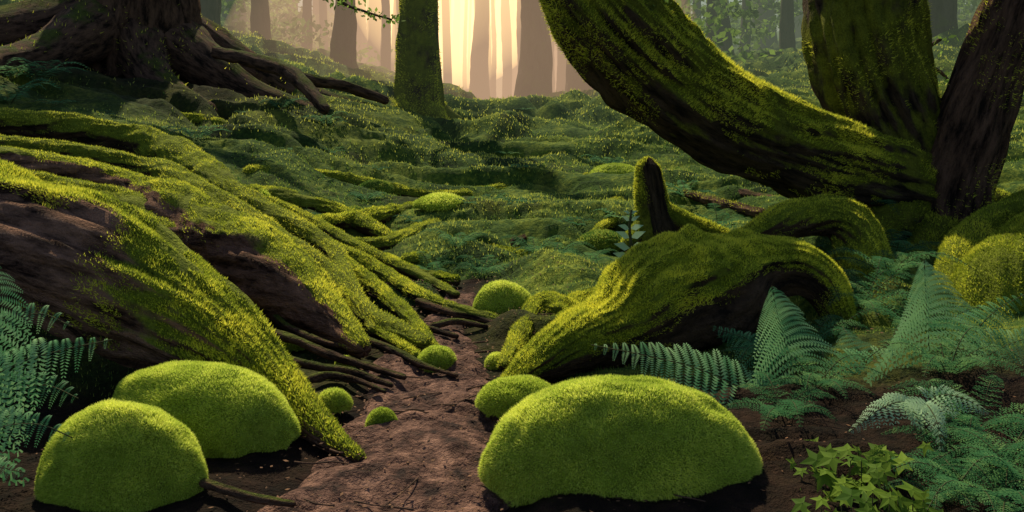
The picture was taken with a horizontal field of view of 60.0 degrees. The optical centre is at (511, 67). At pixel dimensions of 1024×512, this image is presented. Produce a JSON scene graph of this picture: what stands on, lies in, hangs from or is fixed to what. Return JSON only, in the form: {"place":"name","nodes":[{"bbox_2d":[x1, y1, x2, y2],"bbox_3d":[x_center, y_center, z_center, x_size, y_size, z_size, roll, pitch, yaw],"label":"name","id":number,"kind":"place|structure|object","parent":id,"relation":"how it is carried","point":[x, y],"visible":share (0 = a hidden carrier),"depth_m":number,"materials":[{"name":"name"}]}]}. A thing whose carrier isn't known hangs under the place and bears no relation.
{"place":"outdoors","nodes":[
{"label":"outdoors","id":0,"kind":"place"},
{"bbox_2d":[28,168,183,238],"bbox_3d":[-2.801,0.946,5.593,2.113,0.739,1.116,0,0,0],"label":"mossy tree root","id":1,"kind":"object","parent":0,"point":[131,197],"visible":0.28,"depth_m":5.91,"materials":[{"name":"green plant"}]},
{"bbox_2d":[323,0,405,27],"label":"leafy branch","id":2,"kind":"object","parent":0,"point":[367,12],"visible":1,"depth_m":10.99,"materials":[{"name":"green plant"}]},
{"bbox_2d":[257,290,511,511],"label":"dirt path","id":3,"kind":"structure","parent":0,"point":[449,440],"depth_m":3.45,"materials":[{"name":"brown soil"}]},
{"bbox_2d":[365,406,397,426],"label":"moss cushion","id":4,"kind":"object","parent":3,"relation":"on","point":[379,414],"visible":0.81,"depth_m":3.69,"materials":[{"name":"green plant"}]},
{"bbox_2d":[367,336,457,377],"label":"tree root","id":5,"kind":"object","parent":3,"relation":"on","point":[394,350],"visible":0.84,"depth_m":4.48,"materials":[{"name":"brown wood"}]},
{"bbox_2d":[408,323,458,338],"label":"tree root","id":6,"kind":"object","parent":3,"relation":"on","point":[435,330],"visible":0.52,"depth_m":4.91,"materials":[{"name":"brown wood"}]},
{"bbox_2d":[417,344,456,373],"bbox_3d":[-0.379,1.465,4.461,0.220,0.143,0.164,0,0,0],"label":"moss cushion","id":7,"kind":"object","parent":3,"relation":"on","point":[438,356],"visible":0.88,"depth_m":4.42,"materials":[{"name":"green plant"}]},
{"bbox_2d":[429,318,487,328],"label":"tree root","id":8,"kind":"object","parent":3,"relation":"on","point":[451,321],"visible":0.94,"depth_m":5.08,"materials":[{"name":"brown wood"}]},
{"bbox_2d":[294,279,705,510],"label":"scattered twigs","id":9,"kind":"object","parent":3,"relation":"on","point":[338,452],"visible":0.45,"depth_m":3.64,"materials":[{"name":"brown wood"}]},
{"bbox_2d":[0,0,1023,511],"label":"forest ground","id":10,"kind":"structure","parent":0,"point":[780,442],"depth_m":7.64,"materials":[{"name":"green plant"}]},
{"bbox_2d":[0,266,112,486],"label":"fern","id":11,"kind":"object","parent":10,"relation":"on","point":[4,370],"visible":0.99,"depth_m":3.23,"materials":[{"name":"green plant"}]},
{"bbox_2d":[34,398,208,511],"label":"moss cushion","id":12,"kind":"object","parent":10,"relation":"on","point":[112,455],"visible":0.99,"depth_m":3.08,"materials":[{"name":"green plant"}]},
{"bbox_2d":[0,159,365,461],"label":"root","id":13,"kind":"object","parent":10,"relation":"on","point":[140,287],"visible":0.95,"depth_m":4.03,"materials":[{"name":"green plant"}]},
{"bbox_2d":[0,0,368,111],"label":"forest tree","id":14,"kind":"object","parent":10,"relation":"on","point":[174,41],"visible":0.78,"depth_m":12.66,"materials":[{"name":"brown wood"}]},
{"bbox_2d":[0,145,371,358],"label":"mossy tree root","id":15,"kind":"object","parent":10,"relation":"on","point":[268,269],"visible":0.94,"depth_m":5.24,"materials":[{"name":"green plant"}]},
{"bbox_2d":[0,134,377,337],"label":"mossy tree root","id":16,"kind":"object","parent":10,"relation":"on","point":[161,167],"visible":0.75,"depth_m":7.19,"materials":[{"name":"green plant"}]},
{"bbox_2d":[181,112,226,124],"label":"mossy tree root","id":17,"kind":"object","parent":10,"relation":"on","point":[196,118],"visible":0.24,"depth_m":11.01,"materials":[{"name":"green plant"}]},
{"bbox_2d":[111,359,300,457],"bbox_3d":[-1.264,1.375,3.613,0.884,0.354,0.392,0,0,13],"label":"moss cushion","id":18,"kind":"object","parent":10,"relation":"on","point":[223,410],"visible":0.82,"depth_m":3.48,"materials":[{"name":"green plant"}]},
{"bbox_2d":[200,0,221,25],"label":"forest tree","id":19,"kind":"object","parent":10,"relation":"on","point":[211,10],"visible":0.09,"depth_m":23.73,"materials":[{"name":"wood"}]},
{"bbox_2d":[0,106,432,350],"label":"mossy tree root","id":20,"kind":"object","parent":10,"relation":"on","point":[140,140],"visible":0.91,"depth_m":7.80,"materials":[{"name":"green plant"}]},
{"bbox_2d":[222,0,231,18],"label":"forest tree","id":21,"kind":"object","parent":10,"relation":"on","point":[226,15],"visible":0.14,"depth_m":37.75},
{"bbox_2d":[231,0,245,21],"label":"forest tree","id":22,"kind":"object","parent":10,"relation":"on","point":[243,17],"visible":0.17,"depth_m":37.78,"materials":[{"name":"wood"}]},
{"bbox_2d":[199,478,295,506],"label":"tree root","id":23,"kind":"object","parent":10,"relation":"on","point":[228,490],"visible":0.91,"depth_m":3.04,"materials":[{"name":"brown wood"}]},
{"bbox_2d":[250,0,271,39],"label":"forest tree","id":24,"kind":"object","parent":10,"relation":"on","point":[260,22],"visible":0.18,"depth_m":26.77,"materials":[{"name":"brown wood"}]},
{"bbox_2d":[258,185,270,195],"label":"moss cushion","id":25,"kind":"object","parent":10,"relation":"on","point":[265,192],"visible":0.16,"depth_m":7.78,"materials":[{"name":"green plant"}]},
{"bbox_2d":[211,46,329,113],"bbox_3d":[-3.123,0.129,11.646,2.818,0.865,0.387,0,0,44],"label":"fallen branch","id":26,"kind":"object","parent":10,"relation":"on","point":[298,79],"visible":1,"depth_m":11.62,"materials":[{"name":"brown wood"}]},
{"bbox_2d":[281,341,303,351],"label":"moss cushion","id":27,"kind":"object","parent":10,"relation":"on","point":[290,347],"visible":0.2,"depth_m":4.73,"materials":[{"name":"green plant"}]},
{"bbox_2d":[301,0,312,49],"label":"forest tree","id":28,"kind":"object","parent":10,"relation":"on","point":[307,10],"visible":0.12,"depth_m":31.85,"materials":[{"name":"brown wood"}]},
{"bbox_2d":[271,314,343,349],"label":"tree root","id":29,"kind":"object","parent":10,"relation":"on","point":[280,321],"visible":0.65,"depth_m":4.75,"materials":[{"name":"brown wood"}]},
{"bbox_2d":[312,0,318,40],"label":"forest tree","id":30,"kind":"object","parent":10,"relation":"on","point":[315,3],"visible":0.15,"depth_m":43.69,"materials":[{"name":"brown wood"}]},
{"bbox_2d":[243,184,393,237],"bbox_3d":[-1.723,1.225,7.706,1.634,0.448,0.767,0,0,6],"label":"mossy tree root","id":31,"kind":"object","parent":10,"relation":"on","point":[364,223],"visible":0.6,"depth_m":7.86,"materials":[{"name":"green plant"}]},
{"bbox_2d":[277,72,388,104],"bbox_3d":[-2.598,0.221,12.389,1.849,0.647,0.281,0,0,-31],"label":"fallen branch","id":32,"kind":"object","parent":10,"relation":"on","point":[317,81],"visible":0.71,"depth_m":12.54,"materials":[{"name":"brown wood"}]},
{"bbox_2d":[318,387,353,414],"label":"moss cushion","id":33,"kind":"object","parent":10,"relation":"on","point":[335,399],"visible":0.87,"depth_m":3.88,"materials":[{"name":"green plant"}]},
{"bbox_2d":[273,329,406,379],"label":"tree root","id":34,"kind":"object","parent":10,"relation":"on","point":[312,347],"visible":0.84,"depth_m":4.47,"materials":[{"name":"brown wood"}]},
{"bbox_2d":[289,355,393,387],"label":"tree root","id":35,"kind":"object","parent":10,"relation":"on","point":[318,366],"visible":0.79,"depth_m":4.29,"materials":[{"name":"brown wood"}]},
{"bbox_2d":[329,0,358,68],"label":"forest tree","id":36,"kind":"object","parent":10,"relation":"on","point":[343,43],"visible":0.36,"depth_m":23.75,"materials":[{"name":"brown wood"}]},
{"bbox_2d":[334,355,355,367],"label":"root","id":37,"kind":"object","parent":10,"relation":"on","point":[336,363],"visible":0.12,"depth_m":4.49,"materials":[{"name":"brown wood"}]},
{"bbox_2d":[305,371,386,393],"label":"tree root","id":38,"kind":"object","parent":10,"relation":"on","point":[321,376],"visible":0.78,"depth_m":4.17,"materials":[{"name":"brown wood"}]},
{"bbox_2d":[347,205,363,209],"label":"moss cushion","id":39,"kind":"object","parent":10,"relation":"on","point":[356,207],"visible":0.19,"depth_m":8.04,"materials":[{"name":"green plant"}]},
{"bbox_2d":[243,163,472,197],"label":"mossy tree root","id":40,"kind":"object","parent":10,"relation":"on","point":[403,190],"visible":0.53,"depth_m":9.39,"materials":[{"name":"green plant"}]},
{"bbox_2d":[356,0,367,62],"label":"forest tree","id":41,"kind":"object","parent":10,"relation":"on","point":[364,31],"visible":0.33,"depth_m":45.79,"materials":[{"name":"beige wood"}]},
{"bbox_2d":[265,195,459,298],"bbox_3d":[-1.248,1.252,6.663,2.679,0.478,0.362,0,0,41],"label":"mossy tree root","id":42,"kind":"object","parent":10,"relation":"on","point":[402,267],"visible":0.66,"depth_m":6.50,"materials":[{"name":"green plant"}]},
{"bbox_2d":[315,200,414,228],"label":"mossy tree root","id":43,"kind":"object","parent":10,"relation":"on","point":[382,214],"visible":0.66,"depth_m":7.90,"materials":[{"name":"green plant"}]},
{"bbox_2d":[366,0,381,65],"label":"forest tree","id":44,"kind":"object","parent":10,"relation":"on","point":[374,35],"visible":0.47,"depth_m":43.66,"materials":[{"name":"beige wood"}]},
{"bbox_2d":[358,178,394,194],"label":"moss cushion","id":45,"kind":"object","parent":10,"relation":"on","point":[386,187],"visible":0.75,"depth_m":9.32,"materials":[{"name":"green plant"}]},
{"bbox_2d":[335,281,421,357],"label":"mossy tree root","id":46,"kind":"object","parent":10,"relation":"on","point":[390,338],"visible":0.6,"depth_m":4.75,"materials":[{"name":"green plant"}]},
{"bbox_2d":[380,0,390,70],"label":"forest tree","id":47,"kind":"object","parent":10,"relation":"on","point":[385,59],"visible":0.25,"depth_m":33.86,"materials":[{"name":"brown wood"}]},
{"bbox_2d":[346,255,439,345],"bbox_3d":[-0.764,1.387,5.444,0.212,0.244,1.854,0,0,-29],"label":"mossy tree root","id":48,"kind":"object","parent":10,"relation":"on","point":[388,297],"visible":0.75,"depth_m":5.47,"materials":[{"name":"green plant"}]},
{"bbox_2d":[319,238,497,321],"bbox_3d":[-0.645,1.365,5.758,0.256,0.277,2.022,0,0,-44],"label":"mossy tree root","id":49,"kind":"object","parent":10,"relation":"on","point":[404,286],"visible":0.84,"depth_m":5.78,"materials":[{"name":"green plant"}]},
{"bbox_2d":[385,252,460,285],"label":"mossy tree root","id":50,"kind":"object","parent":10,"relation":"on","point":[447,278],"visible":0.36,"depth_m":6.16,"materials":[{"name":"green plant"}]},
{"bbox_2d":[389,0,462,119],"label":"forest tree","id":51,"kind":"object","parent":10,"relation":"on","point":[418,85],"visible":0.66,"depth_m":15.67,"materials":[{"name":"green plant"}]},
{"bbox_2d":[412,191,465,212],"bbox_3d":[-0.678,1.257,8.342,0.534,0.188,0.397,0,0,0],"label":"moss cushion","id":52,"kind":"object","parent":10,"relation":"on","point":[435,201],"visible":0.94,"depth_m":8.23,"materials":[{"name":"green plant"}]},
{"bbox_2d":[415,298,493,322],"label":"tree root","id":53,"kind":"object","parent":10,"relation":"on","point":[432,306],"visible":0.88,"depth_m":5.31,"materials":[{"name":"brown wood"}]},
{"bbox_2d":[452,0,460,87],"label":"forest tree","id":54,"kind":"object","parent":10,"relation":"on","point":[456,76],"visible":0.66,"depth_m":61.79,"materials":[{"name":"beige wood"}]},
{"bbox_2d":[462,0,467,91],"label":"forest tree","id":55,"kind":"object","parent":10,"relation":"on","point":[464,78],"visible":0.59,"depth_m":49.91,"materials":[{"name":"beige wood"}]},
{"bbox_2d":[469,0,489,99],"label":"forest tree","id":56,"kind":"object","parent":10,"relation":"on","point":[479,80],"visible":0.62,"depth_m":39.67,"materials":[{"name":"brown wood"}]},
{"bbox_2d":[400,243,573,264],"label":"mossy tree root","id":57,"kind":"object","parent":10,"relation":"on","point":[411,257],"visible":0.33,"depth_m":6.72,"materials":[{"name":"green plant"}]},
{"bbox_2d":[484,351,501,369],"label":"moss cushion","id":58,"kind":"object","parent":10,"relation":"on","point":[491,360],"visible":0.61,"depth_m":4.52,"materials":[{"name":"green plant"}]},
{"bbox_2d":[491,0,496,98],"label":"forest tree","id":59,"kind":"object","parent":10,"relation":"on","point":[494,64],"visible":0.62,"depth_m":45.91,"materials":[{"name":"beige wood"}]},
{"bbox_2d":[473,279,530,314],"bbox_3d":[-0.051,1.411,5.392,0.395,0.262,0.294,0,0,0],"label":"moss cushion","id":60,"kind":"object","parent":10,"relation":"on","point":[499,297],"visible":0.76,"depth_m":5.31,"materials":[{"name":"green plant"}]},
{"bbox_2d":[501,0,511,98],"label":"forest tree","id":61,"kind":"object","parent":10,"relation":"on","point":[506,78],"visible":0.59,"depth_m":45.83,"materials":[{"name":"brown wood"}]},
{"bbox_2d":[353,188,667,249],"bbox_3d":[0.111,1.421,8.468,4.395,0.290,0.741,0,0,-43],"label":"mossy tree root","id":62,"kind":"object","parent":10,"relation":"on","point":[388,241],"visible":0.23,"depth_m":7.21,"materials":[{"name":"green plant"}]},
{"bbox_2d":[0,57,1023,511],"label":"fern undergrowth","id":63,"kind":"object","parent":10,"relation":"on","point":[990,477],"visible":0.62,"depth_m":3.85,"materials":[{"name":"green plant"}]},
{"bbox_2d":[474,374,551,419],"bbox_3d":[0.034,1.425,3.857,0.405,0.174,0.251,0,0,0],"label":"moss cushion","id":64,"kind":"object","parent":10,"relation":"on","point":[499,397],"visible":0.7,"depth_m":3.81,"materials":[{"name":"green plant"}]},
{"bbox_2d":[497,306,537,370],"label":"mossy tree root","id":65,"kind":"object","parent":10,"relation":"on","point":[517,337],"visible":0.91,"depth_m":4.62,"materials":[{"name":"green plant"}]},
{"bbox_2d":[516,0,520,64],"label":"forest tree","id":66,"kind":"object","parent":10,"relation":"on","point":[518,29],"visible":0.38,"depth_m":41.91,"materials":[{"name":"beige wood"}]},
{"bbox_2d":[510,234,526,246],"bbox_3d":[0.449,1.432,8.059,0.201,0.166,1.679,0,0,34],"label":"seedling","id":67,"kind":"object","parent":10,"relation":"on","point":[523,236],"visible":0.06,"depth_m":7.36,"materials":[{"name":"green plant"}]},
{"bbox_2d":[21,255,1022,511],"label":"leaf litter","id":68,"kind":"object","parent":10,"relation":"on","point":[459,423],"visible":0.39,"depth_m":3.51,"materials":[{"name":"brown plant"}]},
{"bbox_2d":[457,172,588,190],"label":"mossy tree root","id":69,"kind":"object","parent":10,"relation":"on","point":[500,186],"visible":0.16,"depth_m":10.12,"materials":[{"name":"green plant"}]},
{"bbox_2d":[513,0,552,97],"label":"forest tree","id":70,"kind":"object","parent":10,"relation":"on","point":[535,70],"visible":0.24,"depth_m":26.61,"materials":[{"name":"brown wood"}]},
{"bbox_2d":[522,290,579,343],"bbox_3d":[0.144,1.418,5.071,0.589,0.199,0.487,0,0,-35],"label":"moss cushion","id":71,"kind":"object","parent":10,"relation":"on","point":[552,302],"visible":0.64,"depth_m":5.17,"materials":[{"name":"green plant"}]},
{"bbox_2d":[549,28,554,92],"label":"forest tree","id":72,"kind":"object","parent":10,"relation":"on","point":[553,76],"visible":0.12,"depth_m":43.87,"materials":[{"name":"brown wood"}]},
{"bbox_2d":[556,46,566,91],"bbox_3d":[2.129,-2.690,38.012,0.862,12.004,0.848,0,0,-41],"label":"forest tree","id":73,"kind":"object","parent":10,"relation":"on","point":[561,74],"visible":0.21,"depth_m":37.80,"materials":[{"name":"brown wood"}]},
{"bbox_2d":[554,286,593,317],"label":"mossy tree root","id":74,"kind":"object","parent":10,"relation":"on","point":[580,295],"visible":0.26,"depth_m":5.26,"materials":[{"name":"green plant"}]},
{"bbox_2d":[565,60,592,91],"bbox_3d":[2.768,-2.674,28.999,3.614,9.737,2.199,0,0,-40],"label":"forest tree","id":75,"kind":"object","parent":10,"relation":"on","point":[574,80],"visible":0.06,"depth_m":28.66,"materials":[{"name":"brown wood"}]},
{"bbox_2d":[577,229,621,252],"bbox_3d":[0.743,1.433,7.328,0.484,0.203,0.360,0,0,0],"label":"moss cushion","id":76,"kind":"object","parent":10,"relation":"on","point":[601,239],"visible":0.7,"depth_m":7.23,"materials":[{"name":"green plant"}]},
{"bbox_2d":[221,0,980,68],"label":"understory foliage","id":77,"kind":"object","parent":10,"relation":"on","point":[295,21],"visible":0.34,"depth_m":30.74,"materials":[{"name":"green plant"}]},
{"bbox_2d":[592,217,616,229],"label":"moss cushion","id":78,"kind":"object","parent":10,"relation":"on","point":[609,224],"visible":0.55,"depth_m":7.67,"materials":[{"name":"green plant"}]},
{"bbox_2d":[589,163,634,173],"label":"moss cushion","id":79,"kind":"object","parent":10,"relation":"on","point":[614,168],"visible":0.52,"depth_m":10.46,"materials":[{"name":"green plant"}]},
{"bbox_2d":[477,373,762,506],"bbox_3d":[0.384,1.335,3.169,1.022,0.466,0.453,0,0,0],"label":"moss cushion","id":80,"kind":"object","parent":10,"relation":"on","point":[645,437],"visible":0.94,"depth_m":3.03,"materials":[{"name":"green plant"}]},
{"bbox_2d":[270,0,977,97],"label":"distant forest","id":81,"kind":"object","parent":10,"relation":"on","point":[445,32],"visible":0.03,"depth_m":46.21,"materials":[{"name":"plant"}]},
{"bbox_2d":[613,210,645,257],"bbox_3d":[0.733,1.097,5.484,0.231,0.427,0.057,0,0,0],"label":"seedling","id":82,"kind":"object","parent":10,"relation":"on","point":[624,235],"visible":0.6,"depth_m":5.49,"materials":[{"name":"green plant"}]},
{"bbox_2d":[619,155,729,251],"bbox_3d":[1.193,1.074,6.604,0.854,0.849,0.504,0,0,0],"label":"mossy stump","id":83,"kind":"object","parent":10,"relation":"on","point":[657,212],"visible":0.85,"depth_m":6.50,"materials":[{"name":"green plant"}]},
{"bbox_2d":[497,223,858,380],"bbox_3d":[0.801,1.223,4.740,2.191,0.744,0.713,0,0,-22],"label":"mossy tree root","id":84,"kind":"object","parent":10,"relation":"on","point":[691,285],"visible":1,"depth_m":4.59,"materials":[{"name":"green plant"}]},
{"bbox_2d":[675,0,685,13],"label":"forest tree","id":85,"kind":"object","parent":10,"relation":"on","point":[682,3],"visible":0.02,"depth_m":33.78,"materials":[{"name":"wood"}]},
{"bbox_2d":[693,0,700,27],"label":"forest tree","id":86,"kind":"object","parent":10,"relation":"on","point":[696,12],"visible":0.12,"depth_m":39.84,"materials":[{"name":"wood"}]},
{"bbox_2d":[669,185,765,217],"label":"tree root","id":87,"kind":"object","parent":10,"relation":"on","point":[745,209],"visible":0.82,"depth_m":8.40,"materials":[{"name":"brown wood"}]},
{"bbox_2d":[706,0,734,54],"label":"forest tree","id":88,"kind":"object","parent":10,"relation":"on","point":[728,42],"visible":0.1,"depth_m":30.66,"materials":[{"name":"green plant"}]},
{"bbox_2d":[664,168,778,197],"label":"tree root","id":89,"kind":"object","parent":10,"relation":"on","point":[744,192],"visible":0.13,"depth_m":8.80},
{"bbox_2d":[739,0,750,52],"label":"forest tree","id":90,"kind":"object","parent":10,"relation":"on","point":[744,7],"visible":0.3,"depth_m":35.85,"materials":[{"name":"grey wood"}]},
{"bbox_2d":[591,286,903,403],"bbox_3d":[1.226,1.371,4.048,0.987,0.895,1.560,0,0,42],"label":"fern","id":91,"kind":"object","parent":10,"relation":"on","point":[759,338],"visible":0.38,"depth_m":3.90,"materials":[{"name":"green plant"}]},
{"bbox_2d":[755,0,777,49],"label":"forest tree","id":92,"kind":"object","parent":10,"relation":"on","point":[766,15],"visible":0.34,"depth_m":41.63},
{"bbox_2d":[538,0,1023,262],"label":"leaning mossy tree","id":93,"kind":"object","parent":10,"relation":"on","point":[886,121],"visible":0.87,"depth_m":6.49,"materials":[{"name":"green plant"}]},
{"bbox_2d":[779,0,795,48],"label":"forest tree","id":94,"kind":"object","parent":10,"relation":"on","point":[786,32],"visible":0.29,"depth_m":29.81,"materials":[{"name":"wood"}]},
{"bbox_2d":[794,0,802,38],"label":"forest tree","id":95,"kind":"object","parent":10,"relation":"on","point":[798,32],"visible":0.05,"depth_m":51.30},
{"bbox_2d":[738,193,900,281],"bbox_3d":[1.901,1.194,5.663,1.114,0.745,0.601,0,0,0],"label":"mossy tree root","id":96,"kind":"object","parent":10,"relation":"on","point":[840,221],"visible":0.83,"depth_m":5.66,"materials":[{"name":"green plant"}]},
{"bbox_2d":[785,437,943,511],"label":"broadleaf plant","id":97,"kind":"object","parent":10,"relation":"on","point":[849,490],"visible":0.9,"depth_m":2.96,"materials":[{"name":"green plant"}]},
{"bbox_2d":[849,384,989,451],"bbox_3d":[1.524,1.330,3.304,0.517,0.216,0.297,0,0,-39],"label":"fern","id":98,"kind":"object","parent":10,"relation":"on","point":[922,407],"visible":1,"depth_m":3.34,"materials":[{"name":"green plant"}]},
{"bbox_2d":[834,260,1023,386],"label":"fern","id":99,"kind":"object","parent":10,"relation":"on","point":[912,317],"visible":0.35,"depth_m":4.07,"materials":[{"name":"green plant"}]},
{"bbox_2d":[928,0,957,37],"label":"forest tree","id":100,"kind":"object","parent":10,"relation":"on","point":[943,15],"visible":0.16,"depth_m":23.67,"materials":[{"name":"wood"}]},
{"bbox_2d":[932,35,958,86],"bbox_3d":[4.326,0.026,8.994,0.737,0.716,0.324,0,0,0],"label":"leafy branch","id":101,"kind":"object","parent":10,"relation":"on","point":[940,71],"visible":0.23,"depth_m":8.98,"materials":[{"name":"green plant"}]},
{"bbox_2d":[932,189,1023,318],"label":"mossy root mound","id":102,"kind":"object","parent":10,"relation":"on","point":[986,244],"visible":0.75,"depth_m":5.32,"materials":[{"name":"green plant"}]},
{"bbox_2d":[283,0,965,73],"label":"sky","id":103,"kind":"structure","parent":0,"point":[499,69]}
]}

